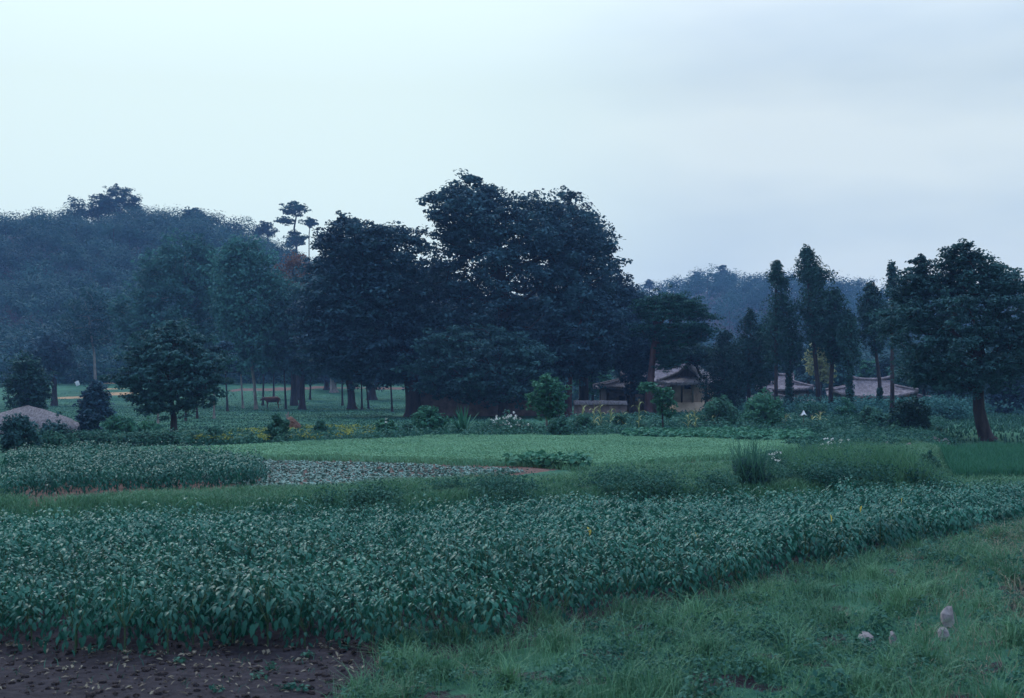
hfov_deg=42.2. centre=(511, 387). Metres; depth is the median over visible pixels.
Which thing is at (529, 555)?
pepper plant
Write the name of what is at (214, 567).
pepper plant
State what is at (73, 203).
ridge tree
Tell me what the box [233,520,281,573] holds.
pepper plant
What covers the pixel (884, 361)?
background tree
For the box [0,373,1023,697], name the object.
ground
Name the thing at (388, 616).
pepper plant
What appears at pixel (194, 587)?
pepper plant
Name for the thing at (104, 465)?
bushy crop
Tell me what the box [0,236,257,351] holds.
hill
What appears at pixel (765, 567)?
pepper plant
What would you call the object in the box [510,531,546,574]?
pepper plant
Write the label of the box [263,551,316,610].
pepper plant
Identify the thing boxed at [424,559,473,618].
pepper plant
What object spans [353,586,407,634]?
pepper plant
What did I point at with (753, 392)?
background tree
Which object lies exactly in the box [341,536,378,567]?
pepper plant
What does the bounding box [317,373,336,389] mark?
oak tree
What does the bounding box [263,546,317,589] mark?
pepper plant
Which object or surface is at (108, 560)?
pepper plant
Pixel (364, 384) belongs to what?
young tree
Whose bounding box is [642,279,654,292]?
ridge tree
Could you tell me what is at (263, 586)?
pepper plant
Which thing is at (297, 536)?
pepper plant
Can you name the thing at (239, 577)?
pepper plant
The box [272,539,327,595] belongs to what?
pepper plant
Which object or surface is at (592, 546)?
pepper plant
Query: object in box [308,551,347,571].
pepper plant
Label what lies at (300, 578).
pepper plant
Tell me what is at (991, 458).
rice
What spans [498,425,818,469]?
squash vines
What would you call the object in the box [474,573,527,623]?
pepper plant
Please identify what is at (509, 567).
pepper plant
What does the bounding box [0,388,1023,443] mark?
lawn grass
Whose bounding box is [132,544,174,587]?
pepper plant
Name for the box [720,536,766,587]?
pepper plant
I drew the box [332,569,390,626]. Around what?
pepper plant
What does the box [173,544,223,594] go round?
pepper plant
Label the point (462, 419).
fan plant
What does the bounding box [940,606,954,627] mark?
field stone
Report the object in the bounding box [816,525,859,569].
pepper plant
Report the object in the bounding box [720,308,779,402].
juniper tree
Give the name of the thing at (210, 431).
bush
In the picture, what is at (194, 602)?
pepper plant
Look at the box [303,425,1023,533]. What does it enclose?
bank weeds
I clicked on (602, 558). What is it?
pepper plant
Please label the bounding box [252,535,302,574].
pepper plant
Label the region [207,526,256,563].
pepper plant
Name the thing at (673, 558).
pepper plant
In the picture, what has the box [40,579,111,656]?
pepper plant
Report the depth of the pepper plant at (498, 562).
16.22 m
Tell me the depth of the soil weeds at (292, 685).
12.33 m
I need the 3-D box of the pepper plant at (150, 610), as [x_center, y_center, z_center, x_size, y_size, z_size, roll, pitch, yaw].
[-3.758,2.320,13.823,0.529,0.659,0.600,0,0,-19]
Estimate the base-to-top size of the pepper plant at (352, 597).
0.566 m
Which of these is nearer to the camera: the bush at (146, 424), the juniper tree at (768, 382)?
the bush at (146, 424)
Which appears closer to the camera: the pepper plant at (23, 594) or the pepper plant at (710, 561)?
the pepper plant at (23, 594)
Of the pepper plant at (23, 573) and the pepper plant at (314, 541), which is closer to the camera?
the pepper plant at (23, 573)
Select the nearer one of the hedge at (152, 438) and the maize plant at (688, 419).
the hedge at (152, 438)
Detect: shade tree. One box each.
[268,274,328,409]
[400,265,468,390]
[494,274,566,392]
[612,284,666,377]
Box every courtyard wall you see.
[420,391,456,415]
[457,398,559,415]
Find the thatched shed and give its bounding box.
[0,405,79,434]
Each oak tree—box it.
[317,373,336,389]
[319,324,379,409]
[328,375,345,392]
[366,378,400,399]
[390,323,568,418]
[527,287,635,416]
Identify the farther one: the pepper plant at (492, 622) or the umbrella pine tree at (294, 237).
the umbrella pine tree at (294, 237)
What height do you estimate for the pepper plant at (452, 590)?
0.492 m
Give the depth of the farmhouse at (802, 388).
122.33 m
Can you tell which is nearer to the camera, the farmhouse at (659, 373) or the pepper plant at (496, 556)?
the pepper plant at (496, 556)
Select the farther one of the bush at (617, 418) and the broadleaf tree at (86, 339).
the broadleaf tree at (86, 339)
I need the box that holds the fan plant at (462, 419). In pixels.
[446,406,478,431]
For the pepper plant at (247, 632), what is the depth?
14.14 m
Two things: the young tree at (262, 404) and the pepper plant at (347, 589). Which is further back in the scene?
the young tree at (262, 404)
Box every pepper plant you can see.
[0,529,37,572]
[0,532,50,570]
[0,537,24,574]
[0,554,36,599]
[0,564,19,612]
[0,564,39,615]
[0,570,23,623]
[0,571,57,632]
[0,573,23,637]
[0,591,45,632]
[0,598,19,639]
[1,548,21,595]
[1,567,44,600]
[3,562,65,619]
[4,589,55,651]
[14,542,78,592]
[15,556,67,601]
[23,552,63,584]
[26,564,77,613]
[29,556,86,602]
[34,566,82,624]
[39,541,105,598]
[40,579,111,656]
[42,578,104,630]
[44,588,110,649]
[46,535,97,580]
[48,556,85,575]
[51,545,96,598]
[58,570,106,611]
[66,569,112,616]
[68,548,100,568]
[70,566,135,628]
[76,562,114,607]
[78,538,134,577]
[80,568,165,653]
[85,551,133,604]
[85,578,138,638]
[85,593,144,650]
[87,554,146,591]
[98,534,141,572]
[103,565,155,626]
[105,550,141,580]
[107,544,148,572]
[108,563,167,629]
[108,573,152,612]
[110,543,157,573]
[117,572,189,644]
[120,551,172,600]
[124,532,161,561]
[126,554,182,599]
[127,580,176,640]
[132,543,172,571]
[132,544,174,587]
[134,567,173,613]
[137,554,204,619]
[138,591,197,653]
[140,535,192,578]
[140,543,181,571]
[140,566,205,627]
[141,549,200,593]
[152,571,233,647]
[152,579,215,639]
[156,557,199,601]
[162,532,199,570]
[162,545,201,591]
[168,520,219,564]
[170,564,226,617]
[171,574,212,611]
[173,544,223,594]
[179,544,222,590]
[181,534,229,566]
[188,566,243,631]
[190,569,257,634]
[194,535,249,579]
[195,556,239,591]
[199,546,244,568]
[201,557,250,591]
[201,581,265,647]
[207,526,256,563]
[211,562,265,612]
[213,551,256,600]
[216,555,268,589]
[221,530,274,570]
[221,571,285,634]
[229,569,303,649]
[230,530,282,573]
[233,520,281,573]
[235,562,303,636]
[241,564,277,595]
[244,575,283,613]
[245,549,305,587]
[246,540,284,569]
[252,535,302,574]
[254,546,293,578]
[256,568,308,624]
[259,569,323,632]
[260,524,301,561]
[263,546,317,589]
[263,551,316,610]
[268,527,308,557]
[271,553,328,609]
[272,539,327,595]
[272,583,322,635]
[275,591,334,647]
[279,536,320,568]
[285,580,337,634]
[289,563,332,624]
[291,534,326,560]
[294,561,329,587]
[295,525,339,565]
[298,539,347,577]
[305,570,353,634]
[306,560,349,607]
[308,535,352,568]
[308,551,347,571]
[308,557,359,617]
[313,543,359,572]
[316,523,354,562]
[321,567,369,625]
[322,533,359,565]
[322,594,373,648]
[323,562,372,604]
[329,545,368,569]
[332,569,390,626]
[335,550,381,596]
[338,590,401,653]
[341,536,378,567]
[342,564,392,612]
[346,543,388,590]
[348,555,399,601]
[349,579,401,620]
[353,542,400,583]
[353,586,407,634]
[355,533,385,553]
[356,533,399,575]
[360,586,418,646]
[362,566,431,630]
[366,544,405,589]
[368,544,419,584]
[369,582,433,651]
[372,548,437,616]
[374,520,425,561]
[389,546,439,585]
[390,570,437,623]
[393,536,443,591]
[393,580,447,635]
[394,550,428,585]
[398,562,459,632]
[408,534,442,551]
[409,562,453,603]
[410,586,467,642]
[415,540,470,593]
[418,543,454,571]
[420,537,462,567]
[423,583,479,636]
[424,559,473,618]
[426,536,480,590]
[427,530,475,568]
[428,523,474,562]
[429,554,468,594]
[436,548,491,603]
[437,578,479,616]
[442,527,493,565]
[443,547,481,577]
[443,575,484,616]
[444,559,513,629]
[451,529,507,570]
[455,516,502,567]
[456,536,517,592]
[456,587,518,644]
[458,550,496,593]
[467,580,512,638]
[472,526,513,570]
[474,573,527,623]
[475,571,529,631]
[480,519,542,574]
[483,546,520,579]
[485,563,536,614]
[490,535,538,605]
[493,529,537,562]
[493,552,529,588]
[498,551,542,595]
[509,555,561,611]
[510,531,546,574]
[511,538,563,590]
[514,533,564,566]
[514,578,555,622]
[520,550,574,601]
[523,524,577,578]
[529,531,590,597]
[533,574,577,613]
[536,562,591,625]
[545,567,587,607]
[546,527,590,564]
[547,529,599,576]
[551,550,602,602]
[561,571,604,617]
[563,541,594,567]
[570,528,617,567]
[572,554,622,599]
[573,533,609,576]
[573,538,603,573]
[575,541,614,583]
[578,558,628,609]
[588,547,633,594]
[591,532,636,572]
[599,518,649,560]
[599,535,642,585]
[601,564,644,605]
[604,549,644,579]
[604,557,656,606]
[619,547,660,593]
[623,542,659,579]
[624,548,678,599]
[627,532,673,587]
[637,517,679,561]
[637,535,693,598]
[641,546,685,581]
[650,545,702,586]
[653,562,698,605]
[656,533,695,568]
[657,551,692,593]
[662,537,699,574]
[666,536,715,581]
[667,548,716,600]
[674,530,730,580]
[675,554,711,596]
[691,540,741,589]
[691,541,748,596]
[697,549,732,583]
[704,529,745,571]
[715,546,759,588]
[717,537,752,574]
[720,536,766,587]
[722,535,773,582]
[729,539,761,576]
[739,535,782,578]
[780,515,833,570]
[799,528,831,564]
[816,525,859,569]
[821,525,864,563]
[826,520,877,560]
[835,517,875,554]
[854,503,906,554]
[858,506,904,554]
[875,498,923,543]
[881,507,915,549]
[901,497,947,543]
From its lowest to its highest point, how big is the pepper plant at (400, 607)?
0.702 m
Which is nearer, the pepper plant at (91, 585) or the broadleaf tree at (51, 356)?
the pepper plant at (91, 585)
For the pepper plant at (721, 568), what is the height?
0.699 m
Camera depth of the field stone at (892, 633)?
12.73 m
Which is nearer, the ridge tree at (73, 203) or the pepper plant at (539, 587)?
the pepper plant at (539, 587)
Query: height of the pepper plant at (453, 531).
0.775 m
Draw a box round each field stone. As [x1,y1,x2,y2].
[858,631,874,648]
[889,631,897,645]
[937,627,949,640]
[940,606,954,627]
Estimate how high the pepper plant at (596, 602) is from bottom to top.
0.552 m
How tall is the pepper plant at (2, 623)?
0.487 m
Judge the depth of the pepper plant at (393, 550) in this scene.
16.18 m
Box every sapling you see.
[524,372,571,427]
[636,381,678,426]
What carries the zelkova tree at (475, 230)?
on the ground at (150, 683)
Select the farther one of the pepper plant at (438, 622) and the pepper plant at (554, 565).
the pepper plant at (554, 565)
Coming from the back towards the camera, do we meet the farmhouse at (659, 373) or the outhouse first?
the farmhouse at (659, 373)
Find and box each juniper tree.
[694,327,743,410]
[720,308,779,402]
[750,323,778,393]
[756,260,807,399]
[781,330,804,406]
[790,244,850,404]
[813,286,867,402]
[834,307,863,402]
[854,281,889,405]
[881,259,905,407]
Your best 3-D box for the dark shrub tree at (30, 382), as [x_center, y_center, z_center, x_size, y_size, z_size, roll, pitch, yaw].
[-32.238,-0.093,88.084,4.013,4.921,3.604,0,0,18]
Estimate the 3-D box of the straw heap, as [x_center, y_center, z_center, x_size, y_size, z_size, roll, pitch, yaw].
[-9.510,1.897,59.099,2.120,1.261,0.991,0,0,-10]
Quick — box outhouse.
[746,387,793,399]
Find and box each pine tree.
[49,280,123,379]
[274,200,310,253]
[298,216,318,261]
[626,284,725,413]
[661,342,716,402]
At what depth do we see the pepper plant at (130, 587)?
14.02 m
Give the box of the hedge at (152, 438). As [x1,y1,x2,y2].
[35,425,263,448]
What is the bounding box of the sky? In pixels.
[0,0,1023,301]
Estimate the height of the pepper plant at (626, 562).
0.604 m
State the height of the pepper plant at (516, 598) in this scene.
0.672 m
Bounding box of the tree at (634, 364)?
[609,330,656,413]
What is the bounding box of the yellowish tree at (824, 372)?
[801,343,836,399]
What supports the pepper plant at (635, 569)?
on the ground at (150, 683)
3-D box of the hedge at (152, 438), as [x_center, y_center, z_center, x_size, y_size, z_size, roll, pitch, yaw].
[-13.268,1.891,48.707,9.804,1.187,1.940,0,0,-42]
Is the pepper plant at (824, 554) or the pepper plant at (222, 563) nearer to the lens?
the pepper plant at (222, 563)
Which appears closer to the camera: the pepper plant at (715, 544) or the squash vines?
the pepper plant at (715, 544)
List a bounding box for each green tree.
[572,367,615,400]
[885,367,927,393]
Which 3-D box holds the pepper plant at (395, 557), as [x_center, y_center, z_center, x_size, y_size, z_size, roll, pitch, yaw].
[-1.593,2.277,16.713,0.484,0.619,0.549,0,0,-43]
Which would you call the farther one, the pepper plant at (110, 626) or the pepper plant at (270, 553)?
the pepper plant at (270, 553)
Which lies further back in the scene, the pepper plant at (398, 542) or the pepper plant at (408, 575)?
the pepper plant at (398, 542)
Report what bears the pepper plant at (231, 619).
on the ground at (150, 683)
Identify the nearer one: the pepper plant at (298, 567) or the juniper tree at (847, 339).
the pepper plant at (298, 567)
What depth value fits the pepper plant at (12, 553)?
16.64 m
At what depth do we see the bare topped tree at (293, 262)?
164.67 m
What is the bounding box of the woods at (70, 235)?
[0,202,364,382]
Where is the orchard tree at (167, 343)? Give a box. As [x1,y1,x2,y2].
[97,317,241,431]
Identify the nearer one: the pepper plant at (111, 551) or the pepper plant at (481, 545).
the pepper plant at (111, 551)
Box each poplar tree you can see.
[105,226,228,364]
[197,234,299,409]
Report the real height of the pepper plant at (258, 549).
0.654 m
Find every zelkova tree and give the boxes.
[285,210,438,416]
[409,168,648,392]
[546,185,636,399]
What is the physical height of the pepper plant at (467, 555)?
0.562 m
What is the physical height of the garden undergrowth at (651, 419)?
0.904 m
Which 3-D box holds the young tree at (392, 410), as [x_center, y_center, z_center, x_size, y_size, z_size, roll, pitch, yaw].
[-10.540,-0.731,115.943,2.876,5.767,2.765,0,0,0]
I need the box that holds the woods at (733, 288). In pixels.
[453,263,1023,358]
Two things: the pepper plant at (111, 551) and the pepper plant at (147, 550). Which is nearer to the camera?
the pepper plant at (111, 551)
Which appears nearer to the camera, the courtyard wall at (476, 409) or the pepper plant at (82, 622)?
the pepper plant at (82, 622)
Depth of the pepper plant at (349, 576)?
15.81 m
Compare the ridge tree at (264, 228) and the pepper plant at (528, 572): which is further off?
the ridge tree at (264, 228)
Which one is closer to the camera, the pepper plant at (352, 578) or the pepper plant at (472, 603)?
the pepper plant at (472, 603)
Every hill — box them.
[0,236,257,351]
[682,292,1023,346]
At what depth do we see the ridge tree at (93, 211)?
348.73 m
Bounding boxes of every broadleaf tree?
[13,329,87,405]
[273,277,312,405]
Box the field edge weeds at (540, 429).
[175,418,639,446]
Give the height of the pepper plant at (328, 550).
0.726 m
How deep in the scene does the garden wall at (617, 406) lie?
92.80 m
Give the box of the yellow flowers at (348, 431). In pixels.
[187,423,374,439]
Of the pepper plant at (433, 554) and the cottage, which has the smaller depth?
the pepper plant at (433, 554)
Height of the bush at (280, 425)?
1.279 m
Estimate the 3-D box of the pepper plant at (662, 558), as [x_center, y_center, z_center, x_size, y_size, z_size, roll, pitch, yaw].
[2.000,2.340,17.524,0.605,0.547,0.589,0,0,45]
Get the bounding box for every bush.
[0,412,46,451]
[38,411,71,436]
[76,408,103,433]
[100,413,135,434]
[130,416,160,433]
[201,425,220,444]
[264,413,291,441]
[313,420,328,437]
[373,418,397,435]
[400,423,412,430]
[410,405,453,434]
[475,409,534,433]
[545,415,571,435]
[572,413,595,432]
[612,413,631,425]
[693,395,739,426]
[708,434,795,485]
[740,387,785,427]
[795,401,830,417]
[834,397,856,417]
[852,405,887,426]
[884,394,931,429]
[918,450,940,468]
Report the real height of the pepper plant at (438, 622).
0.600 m
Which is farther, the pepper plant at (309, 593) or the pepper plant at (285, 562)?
the pepper plant at (285, 562)
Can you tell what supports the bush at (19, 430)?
on the ground at (150, 683)
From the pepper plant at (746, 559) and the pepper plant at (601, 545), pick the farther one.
the pepper plant at (746, 559)
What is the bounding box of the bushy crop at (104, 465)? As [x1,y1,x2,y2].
[0,439,271,498]
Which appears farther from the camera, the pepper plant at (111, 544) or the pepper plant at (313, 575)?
the pepper plant at (111, 544)
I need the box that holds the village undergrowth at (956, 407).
[665,392,1023,419]
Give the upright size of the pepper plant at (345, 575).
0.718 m
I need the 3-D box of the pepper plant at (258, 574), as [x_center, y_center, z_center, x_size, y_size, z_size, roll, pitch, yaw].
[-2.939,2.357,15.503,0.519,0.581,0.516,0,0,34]
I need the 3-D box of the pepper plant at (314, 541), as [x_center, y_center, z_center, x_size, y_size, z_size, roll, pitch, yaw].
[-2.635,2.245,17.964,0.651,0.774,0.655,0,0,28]
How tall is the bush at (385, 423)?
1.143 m
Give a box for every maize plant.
[589,404,602,424]
[594,402,605,425]
[604,407,618,421]
[631,399,646,427]
[679,409,695,427]
[693,407,702,426]
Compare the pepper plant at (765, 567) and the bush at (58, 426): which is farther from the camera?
the bush at (58, 426)
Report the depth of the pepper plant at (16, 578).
14.44 m
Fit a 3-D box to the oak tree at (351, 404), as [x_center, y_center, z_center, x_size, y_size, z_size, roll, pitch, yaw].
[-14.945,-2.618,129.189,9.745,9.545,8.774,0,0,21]
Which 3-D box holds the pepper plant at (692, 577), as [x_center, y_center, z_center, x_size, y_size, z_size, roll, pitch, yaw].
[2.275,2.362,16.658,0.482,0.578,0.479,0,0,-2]
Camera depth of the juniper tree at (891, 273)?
83.90 m
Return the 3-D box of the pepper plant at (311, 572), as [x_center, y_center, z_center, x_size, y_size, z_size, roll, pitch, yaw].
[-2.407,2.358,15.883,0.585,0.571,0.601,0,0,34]
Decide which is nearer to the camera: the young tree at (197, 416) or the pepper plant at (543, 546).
the pepper plant at (543, 546)
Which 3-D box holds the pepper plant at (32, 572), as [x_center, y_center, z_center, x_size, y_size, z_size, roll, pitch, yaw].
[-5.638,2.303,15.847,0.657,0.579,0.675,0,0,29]
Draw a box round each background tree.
[700,345,717,370]
[726,360,756,401]
[752,364,783,391]
[778,343,814,391]
[822,362,858,390]
[870,355,898,379]
[926,361,972,405]
[984,356,1023,413]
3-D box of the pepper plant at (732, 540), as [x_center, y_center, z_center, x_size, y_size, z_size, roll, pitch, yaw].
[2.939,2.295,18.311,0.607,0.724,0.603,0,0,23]
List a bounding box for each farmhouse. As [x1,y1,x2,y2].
[643,361,684,406]
[756,373,814,397]
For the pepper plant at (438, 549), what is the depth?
17.86 m
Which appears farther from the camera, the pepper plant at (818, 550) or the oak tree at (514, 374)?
the oak tree at (514, 374)
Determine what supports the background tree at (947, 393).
on the ground at (150, 683)
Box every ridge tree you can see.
[63,195,86,216]
[77,193,112,222]
[96,183,145,219]
[178,207,208,221]
[249,220,279,238]
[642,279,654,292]
[715,265,727,278]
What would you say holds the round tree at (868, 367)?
on the ground at (150, 683)
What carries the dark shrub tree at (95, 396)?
on the ground at (150, 683)
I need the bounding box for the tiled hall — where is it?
[825,376,918,401]
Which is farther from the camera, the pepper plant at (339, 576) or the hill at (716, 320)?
the hill at (716, 320)
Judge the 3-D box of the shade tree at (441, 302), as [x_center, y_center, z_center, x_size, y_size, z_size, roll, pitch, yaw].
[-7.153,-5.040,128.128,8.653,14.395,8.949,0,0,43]
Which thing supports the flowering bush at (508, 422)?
on the ground at (150, 683)
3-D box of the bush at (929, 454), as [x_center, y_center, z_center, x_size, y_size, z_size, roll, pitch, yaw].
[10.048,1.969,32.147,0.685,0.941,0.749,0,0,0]
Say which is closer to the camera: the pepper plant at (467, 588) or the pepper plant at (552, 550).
the pepper plant at (467, 588)
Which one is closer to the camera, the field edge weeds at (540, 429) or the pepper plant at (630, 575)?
the pepper plant at (630, 575)
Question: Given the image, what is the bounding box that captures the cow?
[260,396,280,407]
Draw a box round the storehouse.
[593,371,669,413]
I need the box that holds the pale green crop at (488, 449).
[7,432,802,469]
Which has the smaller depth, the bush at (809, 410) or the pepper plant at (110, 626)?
the pepper plant at (110, 626)
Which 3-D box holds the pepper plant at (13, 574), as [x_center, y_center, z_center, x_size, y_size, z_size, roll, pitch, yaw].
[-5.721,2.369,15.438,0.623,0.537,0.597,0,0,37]
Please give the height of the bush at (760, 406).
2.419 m
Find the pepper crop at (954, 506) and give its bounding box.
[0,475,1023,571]
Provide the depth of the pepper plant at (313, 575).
14.59 m
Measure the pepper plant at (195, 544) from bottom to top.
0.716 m
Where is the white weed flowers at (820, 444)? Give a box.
[768,437,849,461]
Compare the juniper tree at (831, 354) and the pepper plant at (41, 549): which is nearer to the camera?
the pepper plant at (41, 549)
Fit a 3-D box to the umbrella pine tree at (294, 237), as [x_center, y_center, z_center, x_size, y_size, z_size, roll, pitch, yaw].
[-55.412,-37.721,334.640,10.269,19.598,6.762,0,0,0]
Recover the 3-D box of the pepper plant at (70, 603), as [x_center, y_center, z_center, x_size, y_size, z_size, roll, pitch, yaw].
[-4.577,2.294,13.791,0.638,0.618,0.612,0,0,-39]
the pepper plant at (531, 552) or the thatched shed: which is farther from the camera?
the thatched shed
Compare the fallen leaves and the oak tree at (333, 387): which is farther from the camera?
the oak tree at (333, 387)
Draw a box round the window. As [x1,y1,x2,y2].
[618,395,629,403]
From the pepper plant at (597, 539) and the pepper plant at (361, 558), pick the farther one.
the pepper plant at (597, 539)
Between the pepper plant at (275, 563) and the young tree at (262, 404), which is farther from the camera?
the young tree at (262, 404)
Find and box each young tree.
[191,350,202,418]
[205,345,225,418]
[214,340,238,410]
[232,352,250,407]
[253,360,270,405]
[266,370,287,396]
[269,342,294,408]
[306,373,321,399]
[338,370,343,405]
[359,379,373,408]
[360,381,362,409]
[389,356,395,411]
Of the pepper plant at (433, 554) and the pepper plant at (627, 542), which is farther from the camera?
the pepper plant at (627, 542)
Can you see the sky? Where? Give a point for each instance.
(742, 135)
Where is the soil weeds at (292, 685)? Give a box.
[2,636,365,692]
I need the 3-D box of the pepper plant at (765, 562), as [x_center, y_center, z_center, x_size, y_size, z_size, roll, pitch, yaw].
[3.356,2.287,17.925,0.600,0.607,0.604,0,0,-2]
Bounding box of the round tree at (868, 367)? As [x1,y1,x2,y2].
[856,359,876,377]
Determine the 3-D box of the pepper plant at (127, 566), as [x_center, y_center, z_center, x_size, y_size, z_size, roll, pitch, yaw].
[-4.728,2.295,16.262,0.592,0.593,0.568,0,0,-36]
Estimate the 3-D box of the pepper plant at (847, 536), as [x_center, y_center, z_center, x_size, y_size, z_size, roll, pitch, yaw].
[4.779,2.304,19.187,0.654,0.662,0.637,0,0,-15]
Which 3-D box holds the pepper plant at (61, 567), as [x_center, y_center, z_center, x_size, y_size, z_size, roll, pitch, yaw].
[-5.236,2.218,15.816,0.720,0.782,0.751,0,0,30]
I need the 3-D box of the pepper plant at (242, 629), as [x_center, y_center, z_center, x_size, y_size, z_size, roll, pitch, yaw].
[-2.456,2.214,13.295,0.748,0.799,0.660,0,0,-20]
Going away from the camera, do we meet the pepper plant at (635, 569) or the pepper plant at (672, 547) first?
the pepper plant at (635, 569)
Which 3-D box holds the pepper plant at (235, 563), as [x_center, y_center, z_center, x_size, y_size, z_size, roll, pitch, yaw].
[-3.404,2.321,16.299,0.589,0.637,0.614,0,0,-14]
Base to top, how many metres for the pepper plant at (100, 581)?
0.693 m
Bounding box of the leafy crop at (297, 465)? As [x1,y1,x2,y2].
[193,458,523,486]
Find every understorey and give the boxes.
[0,338,495,384]
[561,337,1023,405]
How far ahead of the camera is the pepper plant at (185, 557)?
17.03 m
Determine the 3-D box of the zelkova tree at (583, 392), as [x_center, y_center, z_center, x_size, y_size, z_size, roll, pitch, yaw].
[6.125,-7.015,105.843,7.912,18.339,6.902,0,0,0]
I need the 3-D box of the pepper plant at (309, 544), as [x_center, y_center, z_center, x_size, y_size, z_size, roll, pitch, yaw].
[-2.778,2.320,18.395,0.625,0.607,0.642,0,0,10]
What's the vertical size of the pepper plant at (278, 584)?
0.781 m
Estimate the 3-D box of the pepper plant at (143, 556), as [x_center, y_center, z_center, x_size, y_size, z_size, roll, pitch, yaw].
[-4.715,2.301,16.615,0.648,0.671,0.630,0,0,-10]
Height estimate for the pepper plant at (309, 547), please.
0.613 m
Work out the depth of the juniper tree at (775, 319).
91.74 m
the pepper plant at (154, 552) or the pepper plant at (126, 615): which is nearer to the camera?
the pepper plant at (126, 615)
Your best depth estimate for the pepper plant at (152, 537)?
17.90 m
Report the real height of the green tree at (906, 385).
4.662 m
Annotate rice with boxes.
[934,440,1023,477]
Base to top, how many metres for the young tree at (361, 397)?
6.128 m
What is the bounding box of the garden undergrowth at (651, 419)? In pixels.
[565,409,945,432]
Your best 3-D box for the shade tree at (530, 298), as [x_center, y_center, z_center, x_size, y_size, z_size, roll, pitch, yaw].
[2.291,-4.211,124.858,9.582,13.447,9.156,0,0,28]
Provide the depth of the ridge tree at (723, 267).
504.31 m
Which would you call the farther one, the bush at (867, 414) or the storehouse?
the storehouse
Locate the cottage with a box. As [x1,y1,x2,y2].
[656,362,713,412]
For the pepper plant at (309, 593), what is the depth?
14.11 m
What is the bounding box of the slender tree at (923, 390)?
[896,348,936,396]
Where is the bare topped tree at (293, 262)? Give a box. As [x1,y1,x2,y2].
[274,250,314,399]
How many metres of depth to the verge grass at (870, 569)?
12.53 m
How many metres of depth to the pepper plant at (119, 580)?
14.66 m
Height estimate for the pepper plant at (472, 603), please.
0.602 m
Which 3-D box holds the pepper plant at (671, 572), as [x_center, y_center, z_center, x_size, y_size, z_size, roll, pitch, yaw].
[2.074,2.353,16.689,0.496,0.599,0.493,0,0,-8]
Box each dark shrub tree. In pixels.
[0,350,58,409]
[72,379,116,420]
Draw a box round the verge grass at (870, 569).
[315,511,1023,697]
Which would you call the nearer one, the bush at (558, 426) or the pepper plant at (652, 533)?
the pepper plant at (652, 533)
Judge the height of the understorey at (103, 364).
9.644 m
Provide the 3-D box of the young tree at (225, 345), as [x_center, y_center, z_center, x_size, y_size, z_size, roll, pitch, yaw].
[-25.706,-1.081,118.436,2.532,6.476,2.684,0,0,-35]
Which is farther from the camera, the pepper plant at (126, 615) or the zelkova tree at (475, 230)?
the zelkova tree at (475, 230)
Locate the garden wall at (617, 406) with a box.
[573,400,626,414]
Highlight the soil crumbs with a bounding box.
[0,634,453,697]
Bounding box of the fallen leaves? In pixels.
[0,635,431,693]
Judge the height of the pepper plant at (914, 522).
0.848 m
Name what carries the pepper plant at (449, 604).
on the ground at (150, 683)
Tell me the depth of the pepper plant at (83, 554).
17.11 m
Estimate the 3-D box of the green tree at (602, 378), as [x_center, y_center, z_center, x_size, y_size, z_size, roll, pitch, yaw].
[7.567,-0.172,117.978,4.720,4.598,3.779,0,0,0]
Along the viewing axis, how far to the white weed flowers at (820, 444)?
32.78 m
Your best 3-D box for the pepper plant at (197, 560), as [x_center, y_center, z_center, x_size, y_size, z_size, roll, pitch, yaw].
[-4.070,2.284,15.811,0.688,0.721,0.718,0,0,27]
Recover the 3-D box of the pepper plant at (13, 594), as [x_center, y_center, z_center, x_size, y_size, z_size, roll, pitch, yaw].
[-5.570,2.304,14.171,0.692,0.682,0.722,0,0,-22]
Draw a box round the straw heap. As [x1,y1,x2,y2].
[287,416,300,428]
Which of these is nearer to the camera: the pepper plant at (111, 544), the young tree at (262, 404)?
the pepper plant at (111, 544)
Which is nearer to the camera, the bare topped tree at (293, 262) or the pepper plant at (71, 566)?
the pepper plant at (71, 566)
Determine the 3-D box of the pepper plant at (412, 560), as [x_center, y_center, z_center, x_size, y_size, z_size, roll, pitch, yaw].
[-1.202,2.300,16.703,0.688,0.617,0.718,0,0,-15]
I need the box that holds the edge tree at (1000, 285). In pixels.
[865,238,1023,441]
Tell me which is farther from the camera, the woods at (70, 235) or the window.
the woods at (70, 235)
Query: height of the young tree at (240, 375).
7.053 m
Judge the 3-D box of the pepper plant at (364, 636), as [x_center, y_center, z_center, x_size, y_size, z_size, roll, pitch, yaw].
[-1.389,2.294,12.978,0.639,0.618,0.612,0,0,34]
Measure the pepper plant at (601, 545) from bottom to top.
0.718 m
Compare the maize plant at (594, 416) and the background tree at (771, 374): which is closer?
the maize plant at (594, 416)
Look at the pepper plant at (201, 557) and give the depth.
16.66 m
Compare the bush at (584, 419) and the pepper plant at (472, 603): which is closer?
the pepper plant at (472, 603)
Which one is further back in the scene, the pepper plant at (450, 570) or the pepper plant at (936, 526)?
the pepper plant at (936, 526)
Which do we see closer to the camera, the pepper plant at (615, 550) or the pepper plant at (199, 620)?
the pepper plant at (199, 620)
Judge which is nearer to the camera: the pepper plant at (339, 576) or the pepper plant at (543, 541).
the pepper plant at (339, 576)
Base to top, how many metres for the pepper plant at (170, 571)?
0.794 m
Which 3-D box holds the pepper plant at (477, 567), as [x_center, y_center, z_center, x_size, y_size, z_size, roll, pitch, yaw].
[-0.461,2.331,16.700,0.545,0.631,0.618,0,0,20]

